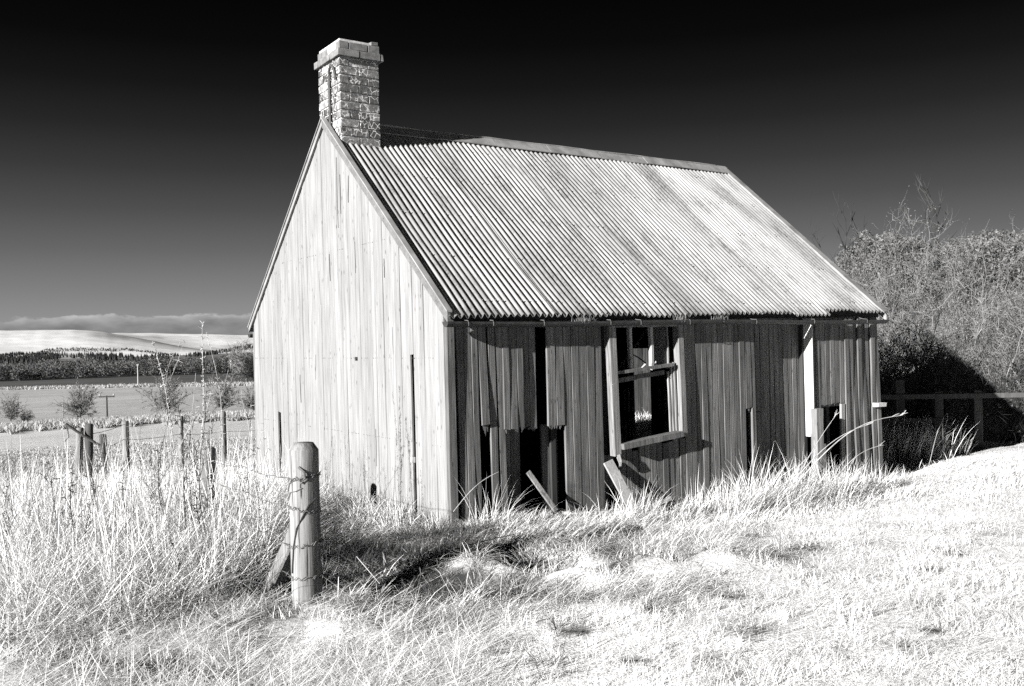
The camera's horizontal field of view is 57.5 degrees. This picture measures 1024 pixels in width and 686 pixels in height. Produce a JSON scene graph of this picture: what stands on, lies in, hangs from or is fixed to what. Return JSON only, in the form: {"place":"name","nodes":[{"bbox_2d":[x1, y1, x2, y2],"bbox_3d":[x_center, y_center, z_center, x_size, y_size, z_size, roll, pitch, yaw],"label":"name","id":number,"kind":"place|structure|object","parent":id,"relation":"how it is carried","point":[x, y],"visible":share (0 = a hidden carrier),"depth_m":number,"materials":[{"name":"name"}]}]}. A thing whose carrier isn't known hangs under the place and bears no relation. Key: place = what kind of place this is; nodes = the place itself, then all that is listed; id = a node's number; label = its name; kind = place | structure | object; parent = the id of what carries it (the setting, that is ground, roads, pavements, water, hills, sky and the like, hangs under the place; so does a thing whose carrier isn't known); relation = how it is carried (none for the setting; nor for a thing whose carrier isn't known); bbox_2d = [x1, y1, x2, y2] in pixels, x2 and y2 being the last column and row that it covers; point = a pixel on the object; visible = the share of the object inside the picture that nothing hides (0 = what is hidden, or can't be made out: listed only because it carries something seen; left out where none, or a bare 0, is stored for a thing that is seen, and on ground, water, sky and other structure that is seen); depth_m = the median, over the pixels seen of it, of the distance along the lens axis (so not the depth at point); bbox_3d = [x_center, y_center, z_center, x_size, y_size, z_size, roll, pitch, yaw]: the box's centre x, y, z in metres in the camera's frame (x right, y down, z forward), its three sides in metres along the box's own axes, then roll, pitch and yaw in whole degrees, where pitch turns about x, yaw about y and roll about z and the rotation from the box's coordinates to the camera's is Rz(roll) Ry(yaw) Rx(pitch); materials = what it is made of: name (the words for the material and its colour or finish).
{"place":"outdoors","nodes":[
{"label":"outdoors","id":0,"kind":"place"},
{"bbox_2d":[0,435,255,484],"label":"pasture grass","id":1,"kind":"structure","parent":0,"point":[112,456],"depth_m":28.00,"materials":[{"name":"white plant"}]},
{"bbox_2d":[0,285,1023,685],"bbox_3d":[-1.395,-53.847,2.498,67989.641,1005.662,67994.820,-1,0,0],"label":"ground","id":2,"kind":"structure","parent":0,"point":[122,401],"depth_m":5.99,"materials":[{"name":"white plant"}]},
{"bbox_2d":[0,392,32,422],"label":"hedgerow tree","id":3,"kind":"object","parent":2,"relation":"on","point":[10,415],"visible":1,"depth_m":129.71,"materials":[{"name":"grey plant"}]},
{"bbox_2d":[16,410,35,421],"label":"hedgerow tree","id":4,"kind":"object","parent":2,"relation":"on","point":[27,418],"visible":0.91,"depth_m":129.92,"materials":[{"name":"grey plant"}]},
{"bbox_2d":[39,461,71,548],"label":"dry weed","id":5,"kind":"object","parent":2,"relation":"on","point":[51,481],"visible":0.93,"depth_m":7.00,"materials":[{"name":"grey plant"}]},
{"bbox_2d":[52,464,90,567],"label":"dry weed","id":6,"kind":"object","parent":2,"relation":"on","point":[71,490],"visible":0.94,"depth_m":6.78,"materials":[{"name":"grey plant"}]},
{"bbox_2d":[49,377,103,419],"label":"hedgerow tree","id":7,"kind":"object","parent":2,"relation":"on","point":[78,407],"visible":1,"depth_m":129.52,"materials":[{"name":"grey plant"}]},
{"bbox_2d":[74,427,83,483],"bbox_3d":[-6.594,1.951,14.203,0.192,1.327,0.115,-1,0,0],"label":"fence post","id":8,"kind":"object","parent":2,"relation":"on","point":[78,463],"visible":0.53,"depth_m":14.16,"materials":[{"name":"grey wood"}]},
{"bbox_2d":[84,424,92,486],"bbox_3d":[-6.344,1.898,14.003,0.162,1.374,0.125,-1,0,0],"label":"fence post","id":9,"kind":"object","parent":2,"relation":"on","point":[88,443],"visible":0.49,"depth_m":13.95,"materials":[{"name":"grey wood"}]},
{"bbox_2d":[64,423,100,446],"bbox_3d":[-6.389,1.367,13.897,0.497,0.386,0.048,-2,0,-26],"label":"slanting rail","id":10,"kind":"object","parent":9,"relation":"attached to","point":[67,425],"visible":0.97,"depth_m":13.87,"materials":[{"name":"grey wood"}]},
{"bbox_2d":[93,417,254,433],"bbox_3d":[-5.366,1.384,16.587,1.525,0.119,5.425,-1,0,36],"label":"fence wire","id":11,"kind":"object","parent":9,"relation":"attached to","point":[178,419],"visible":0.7,"depth_m":16.97,"materials":[{"name":"grey metal"}]},
{"bbox_2d":[84,465,101,521],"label":"dry weed","id":12,"kind":"object","parent":2,"relation":"on","point":[92,483],"visible":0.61,"depth_m":7.99,"materials":[{"name":"grey plant"}]},
{"bbox_2d":[83,443,108,535],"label":"dry weed","id":13,"kind":"object","parent":2,"relation":"on","point":[96,477],"visible":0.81,"depth_m":7.58,"materials":[{"name":"grey plant"}]},
{"bbox_2d":[99,434,108,479],"bbox_3d":[-6.539,2.061,15.002,0.148,1.192,0.114,-1,0,0],"label":"fence post","id":14,"kind":"object","parent":2,"relation":"on","point":[101,442],"visible":0.4,"depth_m":14.96,"materials":[{"name":"grey wood"}]},
{"bbox_2d":[0,354,238,380],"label":"woodland","id":15,"kind":"object","parent":2,"relation":"on","point":[83,367],"visible":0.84,"depth_m":863.08,"materials":[{"name":"grey plant"}]},
{"bbox_2d":[122,421,129,474],"bbox_3d":[-6.611,2.019,16.004,0.120,1.369,0.121,-1,0,0],"label":"fence post","id":16,"kind":"object","parent":2,"relation":"on","point":[125,432],"visible":0.56,"depth_m":15.96,"materials":[{"name":"grey wood"}]},
{"bbox_2d":[0,344,252,364],"bbox_3d":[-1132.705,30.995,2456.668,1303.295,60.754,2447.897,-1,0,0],"label":"plantation","id":17,"kind":"object","parent":2,"relation":"on","point":[31,357],"visible":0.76,"depth_m":1751.51,"materials":[{"name":"black plant"}]},
{"bbox_2d":[118,460,135,543],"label":"dry weed","id":18,"kind":"object","parent":2,"relation":"on","point":[122,489],"visible":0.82,"depth_m":7.23,"materials":[{"name":"grey plant"}]},
{"bbox_2d":[0,381,254,434],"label":"field margin","id":19,"kind":"object","parent":2,"relation":"on","point":[40,425],"visible":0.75,"depth_m":108.09,"materials":[{"name":"white plant"}]},
{"bbox_2d":[137,395,149,516],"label":"dry weed","id":20,"kind":"object","parent":2,"relation":"on","point":[139,449],"visible":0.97,"depth_m":8.44,"materials":[{"name":"grey plant"}]},
{"bbox_2d":[139,475,160,564],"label":"dry weed","id":21,"kind":"object","parent":2,"relation":"on","point":[150,494],"visible":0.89,"depth_m":6.65,"materials":[{"name":"grey plant"}]},
{"bbox_2d":[154,450,173,531],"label":"dry weed","id":22,"kind":"object","parent":2,"relation":"on","point":[159,468],"visible":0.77,"depth_m":8.02,"materials":[{"name":"grey plant"}]},
{"bbox_2d":[153,371,176,521],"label":"dry weed","id":23,"kind":"object","parent":2,"relation":"on","point":[171,440],"visible":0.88,"depth_m":7.81,"materials":[{"name":"grey plant"}]},
{"bbox_2d":[136,370,194,413],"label":"hedgerow tree","id":24,"kind":"object","parent":2,"relation":"on","point":[162,401],"visible":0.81,"depth_m":129.92,"materials":[{"name":"grey plant"}]},
{"bbox_2d":[151,340,200,536],"bbox_3d":[-2.704,0.858,7.565,0.363,1.763,0.289,-2,0,-24],"label":"dry weed","id":25,"kind":"object","parent":2,"relation":"on","point":[175,455],"visible":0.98,"depth_m":7.58,"materials":[{"name":"grey plant"}]},
{"bbox_2d":[178,416,183,470],"bbox_3d":[-6.020,2.026,17.004,0.104,1.397,0.104,-1,0,0],"label":"fence post","id":26,"kind":"object","parent":2,"relation":"on","point":[180,441],"visible":0.45,"depth_m":16.96,"materials":[{"name":"grey wood"}]},
{"bbox_2d":[0,418,368,659],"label":"tall grass","id":27,"kind":"structure","parent":2,"relation":"on","point":[115,533],"depth_m":6.62,"materials":[{"name":"white plant"}]},
{"bbox_2d":[175,409,194,530],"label":"dry weed","id":28,"kind":"object","parent":2,"relation":"on","point":[183,465],"visible":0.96,"depth_m":7.44,"materials":[{"name":"grey plant"}]},
{"bbox_2d":[179,431,195,533],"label":"dry weed","id":29,"kind":"object","parent":2,"relation":"on","point":[189,486],"visible":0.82,"depth_m":7.35,"materials":[{"name":"grey plant"}]},
{"bbox_2d":[175,413,200,513],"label":"dry weed","id":30,"kind":"object","parent":2,"relation":"on","point":[187,455],"visible":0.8,"depth_m":8.69,"materials":[{"name":"grey plant"}]},
{"bbox_2d":[184,374,195,518],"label":"dry weed","id":31,"kind":"object","parent":2,"relation":"on","point":[188,441],"visible":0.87,"depth_m":8.06,"materials":[{"name":"grey plant"}]},
{"bbox_2d":[188,489,209,560],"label":"dry weed","id":32,"kind":"object","parent":2,"relation":"on","point":[195,511],"visible":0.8,"depth_m":6.98,"materials":[{"name":"grey plant"}]},
{"bbox_2d":[188,442,213,558],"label":"dry weed","id":33,"kind":"object","parent":2,"relation":"on","point":[200,490],"visible":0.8,"depth_m":6.95,"materials":[{"name":"grey plant"}]},
{"bbox_2d":[197,390,211,550],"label":"dry weed","id":34,"kind":"object","parent":2,"relation":"on","point":[202,478],"visible":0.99,"depth_m":6.61,"materials":[{"name":"grey plant"}]},
{"bbox_2d":[198,321,212,541],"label":"dry weed","id":35,"kind":"object","parent":2,"relation":"on","point":[203,395],"visible":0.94,"depth_m":7.99,"materials":[{"name":"grey plant"}]},
{"bbox_2d":[198,446,215,530],"bbox_3d":[-2.852,1.519,8.701,0.209,1.099,0.156,-1,0,0],"label":"fence post","id":36,"kind":"object","parent":2,"relation":"on","point":[204,473],"visible":0.34,"depth_m":8.64,"materials":[{"name":"grey wood"}]},
{"bbox_2d":[206,414,221,537],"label":"dry weed","id":37,"kind":"object","parent":2,"relation":"on","point":[210,476],"visible":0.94,"depth_m":6.95,"materials":[{"name":"grey plant"}]},
{"bbox_2d":[206,333,235,516],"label":"dry weed","id":38,"kind":"object","parent":2,"relation":"on","point":[217,378],"visible":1,"depth_m":8.19,"materials":[{"name":"grey plant"}]},
{"bbox_2d":[199,374,246,410],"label":"hedgerow tree","id":39,"kind":"object","parent":2,"relation":"on","point":[224,402],"visible":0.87,"depth_m":129.86,"materials":[{"name":"grey plant"}]},
{"bbox_2d":[220,411,226,467],"bbox_3d":[-5.398,2.010,17.503,0.114,1.458,0.114,-1,0,0],"label":"fence post","id":40,"kind":"object","parent":2,"relation":"on","point":[224,441],"visible":0.59,"depth_m":17.46,"materials":[{"name":"grey wood"}]},
{"bbox_2d":[221,337,253,382],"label":"roadside tree","id":41,"kind":"object","parent":2,"relation":"on","point":[237,363],"visible":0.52,"depth_m":497.43,"materials":[{"name":"grey plant"}]},
{"bbox_2d":[232,383,254,410],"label":"hedgerow tree","id":42,"kind":"object","parent":2,"relation":"on","point":[251,399],"visible":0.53,"depth_m":129.41,"materials":[{"name":"grey plant"}]},
{"bbox_2d":[234,351,253,381],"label":"evergreen tree","id":43,"kind":"object","parent":2,"relation":"on","point":[250,368],"visible":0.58,"depth_m":477.74,"materials":[{"name":"black plant"}]},
{"bbox_2d":[238,390,255,561],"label":"dry weed","id":44,"kind":"object","parent":2,"relation":"on","point":[246,458],"visible":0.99,"depth_m":6.93,"materials":[{"name":"grey plant"}]},
{"bbox_2d":[250,423,269,564],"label":"dry weed","id":45,"kind":"object","parent":2,"relation":"on","point":[254,458],"visible":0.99,"depth_m":6.62,"materials":[{"name":"grey plant"}]},
{"bbox_2d":[259,527,290,598],"bbox_3d":[-1.503,1.454,6.102,0.528,0.689,0.100,-1,0,40],"label":"fence strut","id":46,"kind":"object","parent":2,"relation":"on","point":[280,565],"visible":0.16,"depth_m":6.07,"materials":[{"name":"grey wood"}]},
{"bbox_2d":[288,442,322,607],"bbox_3d":[-1.291,1.278,5.843,0.194,1.307,0.208,-1,0,0],"label":"strainer post","id":47,"kind":"object","parent":2,"relation":"on","point":[303,458],"visible":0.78,"depth_m":5.77,"materials":[{"name":"grey wood"}]},
{"bbox_2d":[206,458,320,481],"bbox_3d":[-2.088,0.941,7.160,0.212,0.229,3.275,-2,0,-31],"label":"barbed wire","id":48,"kind":"object","parent":47,"relation":"attached to","point":[278,477],"visible":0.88,"depth_m":6.07,"materials":[{"name":"grey metal"}]},
{"bbox_2d":[206,499,323,548],"bbox_3d":[-2.077,1.341,7.162,0.219,0.191,3.266,-2,0,-31],"label":"barbed wire","id":49,"kind":"object","parent":47,"relation":"attached to","point":[278,540],"visible":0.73,"depth_m":5.88,"materials":[{"name":"grey metal"}]},
{"bbox_2d":[210,479,321,514],"bbox_3d":[-2.081,1.120,7.164,0.209,0.223,3.270,-2,0,-31],"label":"barbed wire","id":50,"kind":"object","parent":47,"relation":"attached to","point":[278,503],"visible":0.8,"depth_m":5.88,"materials":[{"name":"grey metal"}]},
{"bbox_2d":[249,546,322,581],"bbox_3d":[-2.072,1.540,7.164,0.212,0.170,3.282,-2,0,-31],"label":"barbed wire","id":51,"kind":"object","parent":47,"relation":"attached to","point":[296,577],"visible":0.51,"depth_m":5.78,"materials":[{"name":"grey metal"}]},
{"bbox_2d":[291,498,315,572],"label":"bramble stem","id":52,"kind":"object","parent":47,"relation":"attached to","point":[312,501],"visible":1,"depth_m":5.76,"materials":[{"name":"grey plant"}]},
{"bbox_2d":[526,470,557,512],"bbox_3d":[0.300,1.477,9.291,0.310,0.425,0.044,-1,0,2],"label":"broken plank","id":53,"kind":"object","parent":2,"relation":"on","point":[540,489],"visible":0.98,"depth_m":9.28,"materials":[{"name":"grey wood"}]},
{"bbox_2d":[131,515,985,685],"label":"withered grass","id":54,"kind":"structure","parent":2,"relation":"on","point":[368,553],"depth_m":6.55,"materials":[{"name":"grey plant"}]},
{"bbox_2d":[540,510,585,520],"bbox_3d":[0.525,1.728,9.240,0.630,0.213,0.354,-2,0,-29],"label":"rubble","id":55,"kind":"object","parent":2,"relation":"on","point":[566,512],"visible":0.28,"depth_m":9.11,"materials":[{"name":"grey stone"}]},
{"bbox_2d":[247,38,888,528],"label":"derelict cottage","id":56,"kind":"structure","parent":2,"relation":"on","point":[425,296],"depth_m":10.80,"materials":[{"name":"wood"}]},
{"bbox_2d":[603,319,687,465],"bbox_3d":[1.478,0.521,10.185,1.121,1.552,0.189,-2,0,-34],"label":"window","id":57,"kind":"structure","parent":56,"relation":"in","point":[658,344],"depth_m":10.25,"materials":[{"name":"grey wood"}]},
{"bbox_2d":[746,316,813,490],"bbox_3d":[3.320,0.932,11.556,1.048,2.674,0.207,-2,0,-34],"label":"door","id":58,"kind":"structure","parent":56,"relation":"in","point":[776,346],"depth_m":11.68,"materials":[{"name":"grey wood"}]},
{"bbox_2d":[215,410,1023,629],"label":"tussock grass","id":59,"kind":"structure","parent":2,"relation":"on","point":[749,504],"depth_m":8.78,"materials":[{"name":"white plant"}]},
{"bbox_2d":[603,459,638,512],"bbox_3d":[1.143,1.499,9.795,0.347,0.547,0.118,-1,0,25],"label":"loose board","id":60,"kind":"object","parent":2,"relation":"on","point":[613,472],"visible":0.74,"depth_m":9.79,"materials":[{"name":"grey wood"}]},
{"bbox_2d":[633,348,650,419],"bbox_3d":[2.793,0.753,20.115,1.540,2.720,0.077,-2,0,-34],"label":"plank hoarding","id":61,"kind":"object","parent":2,"relation":"on","point":[642,388],"visible":0.06,"depth_m":20.08,"materials":[{"name":"grey wood"}]},
{"bbox_2d":[794,421,873,479],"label":"grass stem","id":62,"kind":"object","parent":2,"relation":"on","point":[826,446],"visible":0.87,"depth_m":9.47,"materials":[{"name":"grey plant"}]},
{"bbox_2d":[828,193,868,274],"bbox_3d":[8.949,-2.517,25.029,1.067,3.174,0.642,-1,0,-9],"label":"bare sapling","id":63,"kind":"object","parent":2,"relation":"on","point":[844,246],"visible":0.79,"depth_m":25.02,"materials":[{"name":"grey plant"}]},
{"bbox_2d":[800,410,905,479],"bbox_3d":[3.440,1.021,9.412,1.301,0.631,0.054,-2,0,-17],"label":"grass stem","id":64,"kind":"object","parent":2,"relation":"on","point":[895,415],"visible":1,"depth_m":9.37,"materials":[{"name":"grey plant"}]},
{"bbox_2d":[842,199,875,270],"bbox_3d":[9.434,-2.720,25.296,0.866,2.463,0.341,-1,0,-5],"label":"bare sapling","id":65,"kind":"object","parent":2,"relation":"on","point":[858,232],"visible":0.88,"depth_m":25.24,"materials":[{"name":"grey plant"}]},
{"bbox_2d":[837,256,901,303],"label":"gorse bush","id":66,"kind":"object","parent":2,"relation":"on","point":[845,266],"visible":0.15,"depth_m":24.84,"materials":[{"name":"grey plant"}]},
{"bbox_2d":[838,234,921,317],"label":"bare shrub","id":67,"kind":"object","parent":2,"relation":"on","point":[854,264],"visible":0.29,"depth_m":24.01,"materials":[{"name":"grey plant"}]},
{"bbox_2d":[834,229,930,283],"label":"gorse bush","id":68,"kind":"object","parent":2,"relation":"on","point":[862,234],"visible":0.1,"depth_m":26.30,"materials":[{"name":"grey plant"}]},
{"bbox_2d":[837,233,951,304],"bbox_3d":[10.292,-1.856,25.339,3.145,2.163,3.066,-1,0,35],"label":"gorse bush","id":69,"kind":"object","parent":2,"relation":"on","point":[870,252],"visible":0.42,"depth_m":24.72,"materials":[{"name":"grey plant"}]},
{"bbox_2d":[877,319,921,425],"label":"bare shrub","id":70,"kind":"object","parent":2,"relation":"on","point":[882,388],"visible":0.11,"depth_m":20.33,"materials":[{"name":"grey plant"}]},
{"bbox_2d":[882,324,920,384],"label":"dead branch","id":71,"kind":"object","parent":70,"relation":"attached to","point":[901,346],"visible":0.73,"depth_m":19.32,"materials":[{"name":"grey wood"}]},
{"bbox_2d":[845,257,961,359],"bbox_3d":[9.411,-0.720,23.202,3.567,3.079,2.459,-1,0,10],"label":"bare shrub","id":72,"kind":"object","parent":2,"relation":"on","point":[881,301],"visible":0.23,"depth_m":22.82,"materials":[{"name":"grey plant"}]},
{"bbox_2d":[851,240,958,352],"bbox_3d":[9.634,-1.100,23.193,2.916,3.158,3.286,-1,0,4],"label":"bare shrub","id":73,"kind":"object","parent":2,"relation":"on","point":[890,308],"visible":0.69,"depth_m":22.89,"materials":[{"name":"grey plant"}]},
{"bbox_2d":[877,313,937,394],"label":"bare shrub","id":74,"kind":"object","parent":2,"relation":"on","point":[883,337],"visible":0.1,"depth_m":21.75,"materials":[{"name":"grey plant"}]},
{"bbox_2d":[853,186,970,315],"bbox_3d":[10.517,-2.313,24.512,2.843,3.589,3.493,-1,0,25],"label":"bare shrub","id":75,"kind":"object","parent":2,"relation":"on","point":[895,248],"visible":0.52,"depth_m":23.99,"materials":[{"name":"grey plant"}]},
{"bbox_2d":[886,247,979,306],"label":"gorse bush","id":76,"kind":"object","parent":2,"relation":"on","point":[935,262],"visible":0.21,"depth_m":24.20,"materials":[{"name":"grey plant"}]},
{"bbox_2d":[886,280,983,380],"bbox_3d":[9.856,-0.127,21.916,2.505,2.712,2.822,-1,0,-6],"label":"bare shrub","id":77,"kind":"object","parent":2,"relation":"on","point":[943,319],"visible":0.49,"depth_m":21.89,"materials":[{"name":"grey plant"}]},
{"bbox_2d":[914,172,958,255],"bbox_3d":[11.556,-3.062,25.407,1.230,3.207,0.538,-1,0,9],"label":"bare sapling","id":78,"kind":"object","parent":2,"relation":"on","point":[933,211],"visible":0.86,"depth_m":25.38,"materials":[{"name":"grey plant"}]},
{"bbox_2d":[880,219,1001,326],"bbox_3d":[10.874,-1.683,23.819,3.196,2.759,2.203,-1,0,14],"label":"bare shrub","id":79,"kind":"object","parent":2,"relation":"on","point":[961,280],"visible":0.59,"depth_m":23.67,"materials":[{"name":"grey plant"}]},
{"bbox_2d":[878,290,1023,445],"bbox_3d":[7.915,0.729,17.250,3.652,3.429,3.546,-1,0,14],"label":"bare thorn bush","id":80,"kind":"object","parent":2,"relation":"on","point":[916,408],"visible":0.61,"depth_m":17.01,"materials":[{"name":"grey plant"}]},
{"bbox_2d":[881,379,1023,448],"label":"rail fence","id":81,"kind":"object","parent":2,"relation":"on","point":[899,396],"visible":0.47,"depth_m":15.94,"materials":[{"name":"grey wood"}]},
{"bbox_2d":[902,218,1023,361],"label":"bare shrub","id":82,"kind":"object","parent":2,"relation":"on","point":[984,314],"visible":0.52,"depth_m":22.63,"materials":[{"name":"grey plant"}]},
{"bbox_2d":[913,265,1023,422],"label":"bare shrub","id":83,"kind":"object","parent":2,"relation":"on","point":[996,366],"visible":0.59,"depth_m":20.46,"materials":[{"name":"grey plant"}]},
{"bbox_2d":[961,280,997,346],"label":"dead branch","id":84,"kind":"object","parent":83,"relation":"attached to","point":[977,298],"visible":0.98,"depth_m":20.18,"materials":[{"name":"grey wood"}]},
{"bbox_2d":[989,296,1023,376],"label":"dead branch","id":85,"kind":"object","parent":83,"relation":"attached to","point":[1008,346],"visible":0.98,"depth_m":19.63,"materials":[{"name":"grey wood"}]},
{"bbox_2d":[933,235,1005,288],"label":"gorse bush","id":86,"kind":"object","parent":2,"relation":"on","point":[975,244],"visible":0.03,"depth_m":25.74,"materials":[{"name":"grey plant"}]},
{"bbox_2d":[917,278,1023,390],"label":"bare shrub","id":87,"kind":"object","parent":2,"relation":"on","point":[975,310],"visible":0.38,"depth_m":21.46,"materials":[{"name":"grey plant"}]},
{"bbox_2d":[904,257,975,328],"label":"dead branch","id":88,"kind":"object","parent":87,"relation":"attached to","point":[952,283],"visible":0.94,"depth_m":20.75,"materials":[{"name":"grey wood"}]},
{"bbox_2d":[934,237,1023,308],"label":"gorse bush","id":89,"kind":"object","parent":2,"relation":"on","point":[974,247],"visible":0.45,"depth_m":24.11,"materials":[{"name":"grey plant"}]},
{"bbox_2d":[937,307,1023,412],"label":"bare shrub","id":90,"kind":"object","parent":2,"relation":"on","point":[1021,347],"visible":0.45,"depth_m":20.67,"materials":[{"name":"grey plant"}]},
{"bbox_2d":[948,287,1023,371],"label":"bare shrub","id":91,"kind":"object","parent":2,"relation":"on","point":[1020,332],"visible":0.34,"depth_m":21.99,"materials":[{"name":"grey plant"}]},
{"bbox_2d":[953,237,1023,299],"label":"gorse bush","id":92,"kind":"object","parent":2,"relation":"on","point":[987,262],"visible":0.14,"depth_m":24.57,"materials":[{"name":"grey plant"}]},
{"bbox_2d":[965,231,1023,316],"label":"bare shrub","id":93,"kind":"object","parent":2,"relation":"on","point":[1005,275],"visible":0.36,"depth_m":23.89,"materials":[{"name":"grey plant"}]},
{"bbox_2d":[968,228,1023,283],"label":"gorse bush","id":94,"kind":"object","parent":2,"relation":"on","point":[1002,234],"visible":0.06,"depth_m":26.33,"materials":[{"name":"grey plant"}]},
{"bbox_2d":[974,263,1023,350],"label":"bare shrub","id":95,"kind":"object","parent":2,"relation":"on","point":[1013,310],"visible":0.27,"depth_m":22.61,"materials":[{"name":"grey plant"}]},
{"bbox_2d":[975,235,1023,319],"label":"bare shrub","id":96,"kind":"object","parent":2,"relation":"on","point":[1006,284],"visible":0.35,"depth_m":23.58,"materials":[{"name":"grey plant"}]},
{"bbox_2d":[977,348,1023,442],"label":"bare thorn bush","id":97,"kind":"object","parent":2,"relation":"on","point":[1009,433],"visible":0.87,"depth_m":17.27,"materials":[{"name":"grey plant"}]},
{"bbox_2d":[988,214,1023,296],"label":"bare shrub","id":98,"kind":"object","parent":2,"relation":"on","point":[1012,249],"visible":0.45,"depth_m":23.95,"materials":[{"name":"grey plant"}]},
{"bbox_2d":[0,0,1023,334],"label":"sky","id":99,"kind":"structure","parent":0,"point":[153,153],"materials":[{"name":"black"}]},
{"bbox_2d":[877,410,1023,502],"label":"reed grass","id":100,"kind":"structure","parent":0,"point":[924,445],"depth_m":14.49,"materials":[{"name":"white plant"}]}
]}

